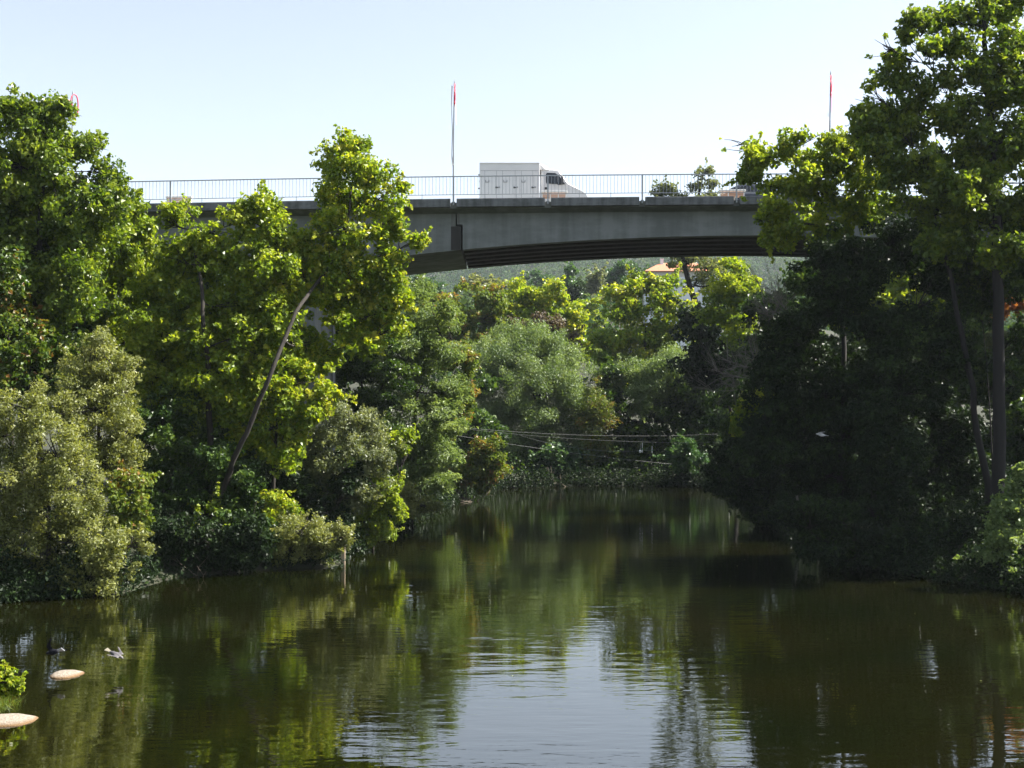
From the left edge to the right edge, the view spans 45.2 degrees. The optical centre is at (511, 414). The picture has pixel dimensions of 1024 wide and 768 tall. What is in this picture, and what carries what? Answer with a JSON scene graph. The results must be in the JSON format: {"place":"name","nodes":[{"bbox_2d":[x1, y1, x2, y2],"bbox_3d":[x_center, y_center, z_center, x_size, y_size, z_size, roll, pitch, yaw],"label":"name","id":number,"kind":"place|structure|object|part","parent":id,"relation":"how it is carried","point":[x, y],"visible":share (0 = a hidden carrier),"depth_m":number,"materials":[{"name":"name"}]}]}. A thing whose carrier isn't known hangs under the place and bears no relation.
{"place":"outdoors","nodes":[
{"label":"outdoors","id":0,"kind":"place"},
{"bbox_2d":[46,638,66,654],"bbox_3d":[-10.652,5.469,28.643,0.536,0.263,0.566,-18,-49,19],"label":"bird","id":1,"kind":"object","parent":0,"point":[51,651],"visible":1,"depth_m":28.57},
{"bbox_2d":[104,647,122,658],"bbox_3d":[-9.249,5.567,28.602,0.516,0.133,0.400,26,26,13],"label":"bird","id":2,"kind":"object","parent":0,"point":[116,654],"visible":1,"depth_m":28.57},
{"bbox_2d":[0,258,1022,595],"bbox_3d":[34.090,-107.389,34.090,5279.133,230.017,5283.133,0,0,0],"label":"ground","id":3,"kind":"structure","parent":0,"point":[298,564],"depth_m":95.97,"materials":[{"name":"green plant"}]},
{"bbox_2d":[0,659,27,700],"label":"riverside shrub","id":4,"kind":"object","parent":3,"relation":"on","point":[13,683],"visible":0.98,"depth_m":25.13,"materials":[{"name":"green plant"}]},
{"bbox_2d":[0,691,28,712],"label":"grass","id":5,"kind":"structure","parent":3,"relation":"on","point":[4,704],"depth_m":24.90,"materials":[{"name":"green plant"}]},
{"bbox_2d":[0,713,37,726],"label":"river stone","id":6,"kind":"object","parent":3,"relation":"on","point":[12,719],"visible":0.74,"depth_m":23.95,"materials":[{"name":"stone"}]},
{"bbox_2d":[0,245,60,515],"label":"broadleaf tree","id":7,"kind":"object","parent":3,"relation":"on","point":[18,322],"visible":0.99,"depth_m":46.30,"materials":[{"name":"green plant"}]},
{"bbox_2d":[0,82,144,518],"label":"broadleaf tree","id":8,"kind":"object","parent":3,"relation":"on","point":[59,244],"visible":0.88,"depth_m":48.45,"materials":[{"name":"green plant"}]},
{"bbox_2d":[0,379,160,597],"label":"riverside shrub","id":9,"kind":"object","parent":3,"relation":"on","point":[59,471],"visible":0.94,"depth_m":40.61,"materials":[{"name":"green plant"}]},
{"bbox_2d":[18,320,150,536],"bbox_3d":[-15.225,0.770,44.101,4.578,8.559,3.835,0,0,0],"label":"riverside tree","id":10,"kind":"object","parent":3,"relation":"on","point":[98,373],"visible":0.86,"depth_m":43.73,"materials":[{"name":"green plant"}]},
{"bbox_2d":[77,188,163,464],"bbox_3d":[-16.910,-2.734,52.720,3.972,14.144,3.319,0,0,0],"label":"broadleaf tree","id":11,"kind":"object","parent":3,"relation":"on","point":[142,228],"visible":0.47,"depth_m":52.43,"materials":[{"name":"green plant"}]},
{"bbox_2d":[98,460,164,574],"bbox_3d":[-13.580,3.593,42.861,2.199,4.145,2.270,0,0,13],"label":"riverside shrub","id":12,"kind":"object","parent":3,"relation":"on","point":[132,513],"visible":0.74,"depth_m":42.64,"materials":[{"name":"green plant"}]},
{"bbox_2d":[0,256,327,496],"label":"broadleaf tree","id":13,"kind":"object","parent":3,"relation":"on","point":[202,432],"visible":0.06,"depth_m":59.26,"materials":[{"name":"green plant"}]},
{"bbox_2d":[0,488,356,596],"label":"undergrowth","id":14,"kind":"object","parent":3,"relation":"on","point":[336,556],"visible":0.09,"depth_m":45.80,"materials":[{"name":"green plant"}]},
{"bbox_2d":[172,554,206,576],"bbox_3d":[-12.559,5.546,46.227,3.524,2.033,1.012,0,0,33],"label":"fallen branch","id":15,"kind":"object","parent":3,"relation":"on","point":[190,570],"visible":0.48,"depth_m":45.80,"materials":[{"name":"wood"}]},
{"bbox_2d":[124,381,278,531],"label":"broadleaf tree","id":16,"kind":"object","parent":3,"relation":"on","point":[210,469],"visible":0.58,"depth_m":49.06,"materials":[{"name":"green plant"}]},
{"bbox_2d":[187,481,230,537],"bbox_3d":[-12.229,4.159,48.433,2.548,3.062,1.904,0,0,0],"label":"riverside shrub","id":17,"kind":"object","parent":3,"relation":"on","point":[212,504],"visible":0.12,"depth_m":48.62,"materials":[{"name":"green plant"}]},
{"bbox_2d":[119,179,307,493],"bbox_3d":[-12.268,-2.469,50.559,7.934,14.423,4.785,0,0,0],"label":"broadleaf tree","id":18,"kind":"object","parent":3,"relation":"on","point":[168,289],"visible":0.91,"depth_m":49.91,"materials":[{"name":"green plant"}]},
{"bbox_2d":[144,495,282,573],"bbox_3d":[-11.948,4.518,46.309,6.607,3.028,2.882,0,0,0],"label":"riverside shrub","id":19,"kind":"object","parent":3,"relation":"on","point":[243,537],"visible":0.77,"depth_m":45.95,"materials":[{"name":"green plant"}]},
{"bbox_2d":[110,263,352,428],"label":"broadleaf tree","id":20,"kind":"object","parent":3,"relation":"on","point":[206,288],"visible":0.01,"depth_m":82.89,"materials":[{"name":"green plant"}]},
{"bbox_2d":[254,488,304,530],"bbox_3d":[-9.409,3.983,49.655,1.972,2.061,1.892,0,0,0],"label":"riverside shrub","id":21,"kind":"object","parent":3,"relation":"on","point":[276,506],"visible":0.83,"depth_m":49.28,"materials":[{"name":"green plant"}]},
{"bbox_2d":[211,341,357,490],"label":"broadleaf tree","id":22,"kind":"object","parent":3,"relation":"on","point":[288,397],"visible":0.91,"depth_m":49.95,"materials":[{"name":"green plant"}]},
{"bbox_2d":[200,451,377,528],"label":"broadleaf tree","id":23,"kind":"object","parent":3,"relation":"on","point":[305,487],"visible":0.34,"depth_m":51.92,"materials":[{"name":"green plant"}]},
{"bbox_2d":[253,509,356,567],"bbox_3d":[-8.228,4.952,48.152,4.255,2.587,2.917,0,0,23],"label":"riverside shrub","id":24,"kind":"object","parent":3,"relation":"on","point":[314,539],"visible":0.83,"depth_m":47.82,"materials":[{"name":"green plant"}]},
{"bbox_2d":[208,124,432,520],"bbox_3d":[-7.857,-3.736,51.134,9.046,17.082,5.709,0,0,0],"label":"broadleaf tree","id":25,"kind":"object","parent":3,"relation":"on","point":[332,277],"visible":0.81,"depth_m":51.56,"materials":[{"name":"green plant"}]},
{"bbox_2d":[297,400,410,540],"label":"riverside tree","id":26,"kind":"object","parent":3,"relation":"on","point":[372,448],"visible":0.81,"depth_m":52.50,"materials":[{"name":"green plant"}]},
{"bbox_2d":[335,302,421,463],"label":"broadleaf tree","id":27,"kind":"object","parent":3,"relation":"on","point":[357,370],"visible":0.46,"depth_m":69.27,"materials":[{"name":"green plant"}]},
{"bbox_2d":[341,423,420,549],"bbox_3d":[-5.786,3.376,53.964,3.531,6.044,2.468,0,0,0],"label":"riverside shrub","id":28,"kind":"object","parent":3,"relation":"on","point":[378,526],"visible":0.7,"depth_m":53.75,"materials":[{"name":"green plant"}]},
{"bbox_2d":[351,273,478,502],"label":"riverside tree","id":29,"kind":"object","parent":3,"relation":"on","point":[442,404],"visible":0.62,"depth_m":73.46,"materials":[{"name":"green plant"}]},
{"bbox_2d":[396,480,444,524],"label":"riverside shrub","id":30,"kind":"object","parent":3,"relation":"on","point":[413,501],"visible":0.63,"depth_m":65.84,"materials":[{"name":"green plant"}]},
{"bbox_2d":[403,273,446,310],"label":"hillside tree","id":31,"kind":"object","parent":3,"relation":"on","point":[441,285],"visible":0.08,"depth_m":299.62,"materials":[{"name":"teal plant"}]},
{"bbox_2d":[430,292,481,494],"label":"broadleaf tree","id":32,"kind":"object","parent":3,"relation":"on","point":[468,365],"visible":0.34,"depth_m":80.04,"materials":[{"name":"green plant"}]},
{"bbox_2d":[407,360,511,461],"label":"broadleaf tree","id":33,"kind":"object","parent":3,"relation":"on","point":[482,421],"visible":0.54,"depth_m":90.89,"materials":[{"name":"green plant"}]},
{"bbox_2d":[418,276,510,372],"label":"broadleaf tree","id":34,"kind":"object","parent":3,"relation":"on","point":[487,298],"visible":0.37,"depth_m":122.97,"materials":[{"name":"green plant"}]},
{"bbox_2d":[457,483,492,502],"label":"fallen branch","id":35,"kind":"object","parent":3,"relation":"on","point":[470,500],"visible":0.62,"depth_m":85.19,"materials":[{"name":"brown wood"}]},
{"bbox_2d":[445,432,512,495],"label":"riverside shrub","id":36,"kind":"object","parent":3,"relation":"on","point":[480,473],"visible":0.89,"depth_m":85.24,"materials":[{"name":"green plant"}]},
{"bbox_2d":[459,273,510,301],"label":"hillside tree","id":37,"kind":"object","parent":3,"relation":"on","point":[475,277],"visible":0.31,"depth_m":318.71,"materials":[{"name":"green plant"}]},
{"bbox_2d":[0,461,1023,603],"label":"undergrowth","id":38,"kind":"object","parent":3,"relation":"on","point":[13,586],"visible":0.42,"depth_m":45.22,"materials":[{"name":"green plant"}]},
{"bbox_2d":[34,196,1021,508],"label":"road bridge","id":39,"kind":"structure","parent":3,"relation":"on","point":[476,232],"depth_m":60.80,"materials":[{"name":"concrete"}]},
{"bbox_2d":[69,91,78,181],"bbox_3d":[-21.648,-13.007,60.260,0.206,5.864,0.919,0,0,29],"label":"festival mast","id":40,"kind":"object","parent":39,"relation":"on","point":[72,104],"visible":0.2,"depth_m":60.31,"materials":[{"name":"metal"}]},
{"bbox_2d":[165,196,192,202],"bbox_3d":[-16.550,-10.539,61.315,1.320,0.665,0.590,0,0,0],"label":"park bench","id":41,"kind":"object","parent":39,"relation":"on","point":[175,198],"visible":0.38,"depth_m":61.06,"materials":[{"name":"wood"}]},
{"bbox_2d":[451,79,456,202],"bbox_3d":[-2.867,-13.434,60.381,0.249,6.094,1.172,0,0,0],"label":"festival mast","id":42,"kind":"object","parent":39,"relation":"on","point":[454,109],"visible":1,"depth_m":60.31,"materials":[{"name":"metal"}]},
{"bbox_2d":[478,162,587,201],"bbox_3d":[1.130,-11.609,63.750,5.700,2.555,2.480,0,0,0],"label":"delivery truck","id":43,"kind":"object","parent":39,"relation":"on","point":[508,168],"visible":0.45,"depth_m":62.73,"materials":[{"name":"grey metal"}]},
{"bbox_3d":[2.230,-12.071,62.841,0.980,0.640,0.112,0,0,0],"label":"side window","id":44,"kind":"part","parent":43,"relation":"part of","materials":[{"name":"black glass"}]},
{"bbox_2d":[541,191,567,201],"bbox_3d":[2.100,-10.804,61.315,1.320,0.665,0.590,0,0,0],"label":"park bench","id":45,"kind":"object","parent":39,"relation":"on","point":[550,196],"visible":0.4,"depth_m":61.06,"materials":[{"name":"brown wood"}]},
{"bbox_2d":[128,173,1020,204],"bbox_3d":[-0.552,-10.580,60.100,87.835,2.487,0.140,0,0,0],"label":"bridge railing","id":46,"kind":"object","parent":39,"relation":"on","point":[509,176],"visible":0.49,"depth_m":60.09,"materials":[{"name":"grey metal"}]},
{"bbox_2d":[719,189,745,199],"bbox_3d":[10.950,-10.869,61.315,1.320,0.665,0.590,0,0,0],"label":"park bench","id":47,"kind":"object","parent":39,"relation":"on","point":[732,194],"visible":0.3,"depth_m":61.08,"materials":[{"name":"brown wood"}]},
{"bbox_2d":[731,184,783,199],"bbox_3d":[12.822,-11.155,63.700,4.165,1.470,1.940,0,0,0],"label":"dark car","id":48,"kind":"object","parent":39,"relation":"on","point":[747,187],"visible":0.01,"depth_m":63.01,"materials":[{"name":"grey paint"}]},
{"bbox_3d":[11.835,-11.595,63.038,0.670,0.370,0.107,0,0,0],"label":"side window","id":49,"kind":"part","parent":48,"relation":"part of","materials":[{"name":"black glass"}]},
{"bbox_3d":[12.810,-11.595,63.038,1.120,0.370,0.107,0,0,0],"label":"side window","id":50,"kind":"part","parent":48,"relation":"part of","materials":[{"name":"black glass"}]},
{"bbox_2d":[828,71,832,180],"bbox_3d":[15.612,-13.714,60.377,0.246,6.379,1.171,0,0,17],"label":"festival mast","id":51,"kind":"object","parent":39,"relation":"on","point":[830,108],"visible":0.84,"depth_m":60.31,"materials":[{"name":"metal"}]},
{"bbox_2d":[92,430,971,527],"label":"undergrowth","id":52,"kind":"object","parent":3,"relation":"on","point":[523,461],"visible":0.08,"depth_m":104.67,"materials":[{"name":"green plant"}]},
{"bbox_2d":[46,263,1022,386],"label":"forest","id":53,"kind":"object","parent":3,"relation":"on","point":[464,300],"visible":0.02,"depth_m":209.64,"materials":[{"name":"green plant"}]},
{"bbox_2d":[520,268,553,288],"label":"hillside tree","id":54,"kind":"object","parent":3,"relation":"on","point":[537,280],"visible":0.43,"depth_m":328.49,"materials":[{"name":"teal plant"}]},
{"bbox_2d":[461,316,614,467],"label":"willow tree","id":55,"kind":"object","parent":3,"relation":"on","point":[557,379],"visible":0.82,"depth_m":106.61,"materials":[{"name":"green plant"}]},
{"bbox_2d":[486,270,594,382],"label":"broadleaf tree","id":56,"kind":"object","parent":3,"relation":"on","point":[528,298],"visible":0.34,"depth_m":124.93,"materials":[{"name":"green plant"}]},
{"bbox_2d":[61,256,1023,329],"bbox_3d":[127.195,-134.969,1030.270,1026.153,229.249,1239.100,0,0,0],"label":"forest","id":57,"kind":"object","parent":3,"relation":"on","point":[509,272],"visible":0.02,"depth_m":1003.94,"materials":[{"name":"green plant"}]},
{"bbox_2d":[507,309,584,401],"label":"broadleaf tree","id":58,"kind":"object","parent":3,"relation":"on","point":[558,323],"visible":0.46,"depth_m":116.41,"materials":[{"name":"green plant"}]},
{"bbox_2d":[544,468,565,486],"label":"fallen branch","id":59,"kind":"object","parent":3,"relation":"on","point":[554,480],"visible":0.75,"depth_m":102.98,"materials":[{"name":"wood"}]},
{"bbox_2d":[525,439,589,475],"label":"riverside shrub","id":60,"kind":"object","parent":3,"relation":"on","point":[558,456],"visible":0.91,"depth_m":104.74,"materials":[{"name":"teal plant"}]},
{"bbox_2d":[462,436,666,463],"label":"cable","id":61,"kind":"object","parent":3,"relation":"on","point":[576,453],"visible":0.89,"depth_m":89.02,"materials":[{"name":"silver metal"}]},
{"bbox_2d":[552,261,582,307],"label":"hillside tree","id":62,"kind":"object","parent":3,"relation":"on","point":[570,271],"visible":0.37,"depth_m":259.00,"materials":[{"name":"teal plant"}]},
{"bbox_2d":[478,430,670,442],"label":"cable","id":63,"kind":"object","parent":3,"relation":"on","point":[585,439],"visible":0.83,"depth_m":85.49,"materials":[{"name":"silver metal"}]},
{"bbox_2d":[564,280,585,307],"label":"hillside tree","id":64,"kind":"object","parent":3,"relation":"on","point":[574,291],"visible":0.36,"depth_m":213.91,"materials":[{"name":"green plant"}]},
{"bbox_2d":[562,294,607,335],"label":"hillside tree","id":65,"kind":"object","parent":3,"relation":"on","point":[595,313],"visible":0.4,"depth_m":198.76,"materials":[{"name":"green plant"}]},
{"bbox_2d":[472,428,708,435],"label":"cable","id":66,"kind":"object","parent":3,"relation":"on","point":[593,435],"visible":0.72,"depth_m":91.54,"materials":[{"name":"silver metal"}]},
{"bbox_2d":[562,373,622,468],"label":"riverside shrub","id":67,"kind":"object","parent":3,"relation":"on","point":[597,407],"visible":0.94,"depth_m":105.82,"materials":[{"name":"green plant"}]},
{"bbox_2d":[582,261,615,308],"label":"hillside tree","id":68,"kind":"object","parent":3,"relation":"on","point":[596,281],"visible":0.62,"depth_m":248.94,"materials":[{"name":"green plant"}]},
{"bbox_2d":[602,258,649,287],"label":"hillside tree","id":69,"kind":"object","parent":3,"relation":"on","point":[619,275],"visible":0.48,"depth_m":254.02,"materials":[{"name":"teal plant"}]},
{"bbox_2d":[585,261,699,420],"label":"broadleaf tree","id":70,"kind":"object","parent":3,"relation":"on","point":[650,339],"visible":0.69,"depth_m":116.28,"materials":[{"name":"green plant"}]},
{"bbox_2d":[607,340,688,450],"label":"willow tree","id":71,"kind":"object","parent":3,"relation":"on","point":[635,376],"visible":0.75,"depth_m":107.34,"materials":[{"name":"green plant"}]},
{"bbox_2d":[580,354,732,470],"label":"broadleaf tree","id":72,"kind":"object","parent":3,"relation":"on","point":[694,413],"visible":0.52,"depth_m":108.02,"materials":[{"name":"green plant"}]},
{"bbox_2d":[642,258,706,305],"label":"house","id":73,"kind":"structure","parent":3,"relation":"on","point":[661,268],"depth_m":245.50,"materials":[{"name":"paint"}]},
{"bbox_2d":[653,429,709,476],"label":"riverside shrub","id":74,"kind":"object","parent":3,"relation":"on","point":[684,451],"visible":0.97,"depth_m":101.57,"materials":[{"name":"teal plant"}]},
{"bbox_2d":[644,277,721,348],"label":"house","id":75,"kind":"structure","parent":3,"relation":"on","point":[687,295],"depth_m":201.50,"materials":[{"name":"white glass"}]},
{"bbox_2d":[649,157,727,345],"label":"tall tree","id":76,"kind":"object","parent":3,"relation":"on","point":[705,265],"visible":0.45,"depth_m":119.81,"materials":[{"name":"green plant"}]},
{"bbox_2d":[665,294,752,411],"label":"broadleaf tree","id":77,"kind":"object","parent":3,"relation":"on","point":[694,362],"visible":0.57,"depth_m":97.61,"materials":[{"name":"green plant"}]},
{"bbox_2d":[703,256,733,286],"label":"hillside tree","id":78,"kind":"object","parent":3,"relation":"on","point":[721,267],"visible":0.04,"depth_m":233.60,"materials":[{"name":"teal plant"}]},
{"bbox_2d":[690,256,764,361],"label":"broadleaf tree","id":79,"kind":"object","parent":3,"relation":"on","point":[728,319],"visible":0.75,"depth_m":89.58,"materials":[{"name":"green plant"}]},
{"bbox_2d":[680,319,798,499],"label":"bare tree","id":80,"kind":"object","parent":3,"relation":"on","point":[730,375],"visible":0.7,"depth_m":61.71,"materials":[{"name":"brown wood"}]},
{"bbox_2d":[700,435,801,527],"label":"riverside shrub","id":81,"kind":"object","parent":3,"relation":"on","point":[724,477],"visible":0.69,"depth_m":65.62,"materials":[{"name":"green plant"}]},
{"bbox_2d":[728,387,773,437],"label":"broadleaf tree","id":82,"kind":"object","parent":3,"relation":"on","point":[738,410],"visible":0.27,"depth_m":65.74,"materials":[{"name":"green plant"}]},
{"bbox_2d":[700,259,822,441],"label":"broadleaf tree","id":83,"kind":"object","parent":3,"relation":"on","point":[798,277],"visible":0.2,"depth_m":75.76,"materials":[{"name":"green plant"}]},
{"bbox_2d":[725,249,806,439],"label":"bare tree","id":84,"kind":"object","parent":3,"relation":"on","point":[769,298],"visible":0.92,"depth_m":61.97,"materials":[{"name":"wood"}]},
{"bbox_2d":[707,332,833,442],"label":"broadleaf tree","id":85,"kind":"object","parent":3,"relation":"on","point":[726,410],"depth_m":114.42,"materials":[{"name":"green plant"}]},
{"bbox_2d":[719,123,900,559],"bbox_3d":[12.088,-2.853,49.861,7.204,18.198,3.512,0,0,0],"label":"broadleaf tree","id":86,"kind":"object","parent":3,"relation":"on","point":[778,225],"visible":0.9,"depth_m":49.43,"materials":[{"name":"green plant"}]},
{"bbox_2d":[648,441,1023,591],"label":"undergrowth","id":87,"kind":"object","parent":3,"relation":"on","point":[962,505],"visible":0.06,"depth_m":47.84,"materials":[{"name":"green plant"}]},
{"bbox_2d":[725,299,990,526],"bbox_3d":[14.392,0.616,51.093,11.430,10.859,4.819,0,0,-10],"label":"broadleaf tree","id":88,"kind":"object","parent":3,"relation":"on","point":[785,410],"visible":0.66,"depth_m":50.22,"materials":[{"name":"green plant"}]},
{"bbox_2d":[769,487,982,570],"bbox_3d":[14.842,4.858,47.997,9.810,4.029,4.748,0,0,0],"label":"riverside shrub","id":89,"kind":"object","parent":3,"relation":"on","point":[828,517],"visible":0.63,"depth_m":47.33,"materials":[{"name":"green plant"}]},
{"bbox_2d":[786,213,978,525],"bbox_3d":[14.621,-1.024,47.984,6.663,13.969,5.173,0,0,33],"label":"broadleaf tree","id":90,"kind":"object","parent":3,"relation":"on","point":[845,283],"visible":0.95,"depth_m":47.32,"materials":[{"name":"green plant"}]},
{"bbox_2d":[750,327,1015,457],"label":"broadleaf tree","id":91,"kind":"object","parent":3,"relation":"on","point":[835,346],"depth_m":84.61,"materials":[{"name":"green plant"}]},
{"bbox_2d":[828,261,979,334],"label":"broadleaf tree","id":92,"kind":"object","parent":3,"relation":"on","point":[897,291],"visible":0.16,"depth_m":82.66,"materials":[{"name":"green plant"}]},
{"bbox_2d":[832,0,1023,523],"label":"broadleaf tree","id":93,"kind":"object","parent":3,"relation":"on","point":[985,155],"visible":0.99,"depth_m":45.22,"materials":[{"name":"green plant"}]},
{"bbox_2d":[870,186,990,526],"bbox_3d":[16.039,-1.914,46.746,4.283,13.854,3.288,0,0,35],"label":"broadleaf tree","id":94,"kind":"object","parent":3,"relation":"on","point":[943,239],"visible":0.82,"depth_m":46.38,"materials":[{"name":"green plant"}]},
{"bbox_2d":[852,287,1023,480],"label":"broadleaf tree","id":95,"kind":"object","parent":3,"relation":"on","point":[1014,403],"visible":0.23,"depth_m":60.98,"materials":[{"name":"green plant"}]},
{"bbox_2d":[891,227,1023,463],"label":"broadleaf tree","id":96,"kind":"object","parent":3,"relation":"on","point":[970,276],"visible":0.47,"depth_m":48.72,"materials":[{"name":"green plant"}]},
{"bbox_2d":[952,461,1023,576],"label":"riverside shrub","id":97,"kind":"object","parent":3,"relation":"on","point":[1008,532],"visible":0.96,"depth_m":42.22,"materials":[{"name":"green plant"}]},
{"bbox_2d":[976,329,1023,376],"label":"broadleaf tree","id":98,"kind":"object","parent":3,"relation":"on","point":[987,336],"visible":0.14,"depth_m":65.16,"materials":[{"name":"green plant"}]},
{"bbox_2d":[990,297,1023,322],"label":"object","id":99,"kind":"object","parent":3,"relation":"on","point":[1016,307],"visible":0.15,"depth_m":73.49,"materials":[{"name":"orange plant"}]},
{"bbox_2d":[1003,64,1023,388],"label":"broadleaf tree","id":100,"kind":"object","parent":3,"relation":"on","point":[1016,280],"visible":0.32,"depth_m":46.78,"materials":[{"name":"green plant"}]},
{"bbox_2d":[0,486,1023,767],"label":"river water","id":101,"kind":"structure","parent":0,"point":[612,626],"depth_m":30.39,"materials":[{"name":"green liquid"}]},
{"bbox_2d":[50,670,84,678],"bbox_3d":[-10.303,6.040,28.360,0.707,0.261,0.867,0,0,7],"label":"river stone","id":102,"kind":"object","parent":101,"relation":"in","point":[62,674],"visible":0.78,"depth_m":28.19,"materials":[{"name":"stone"}]},
{"bbox_2d":[341,550,344,564],"bbox_3d":[-6.757,5.525,49.200,0.170,2.150,0.170,0,0,0],"label":"mooring post","id":103,"kind":"object","parent":101,"relation":"in","point":[343,556],"visible":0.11,"depth_m":49.13,"materials":[{"name":"brown wood"}]},
{"bbox_2d":[0,0,1023,203],"label":"sky","id":104,"kind":"structure","parent":0,"point":[179,89],"materials":[{"name":"blue"}]},
{"bbox_2d":[816,432,828,436],"bbox_3d":[11.482,0.719,45.500,0.474,0.166,0.644,6,-5,8],"label":"bird","id":105,"kind":"object","parent":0,"point":[820,434],"visible":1,"depth_m":45.45}
]}

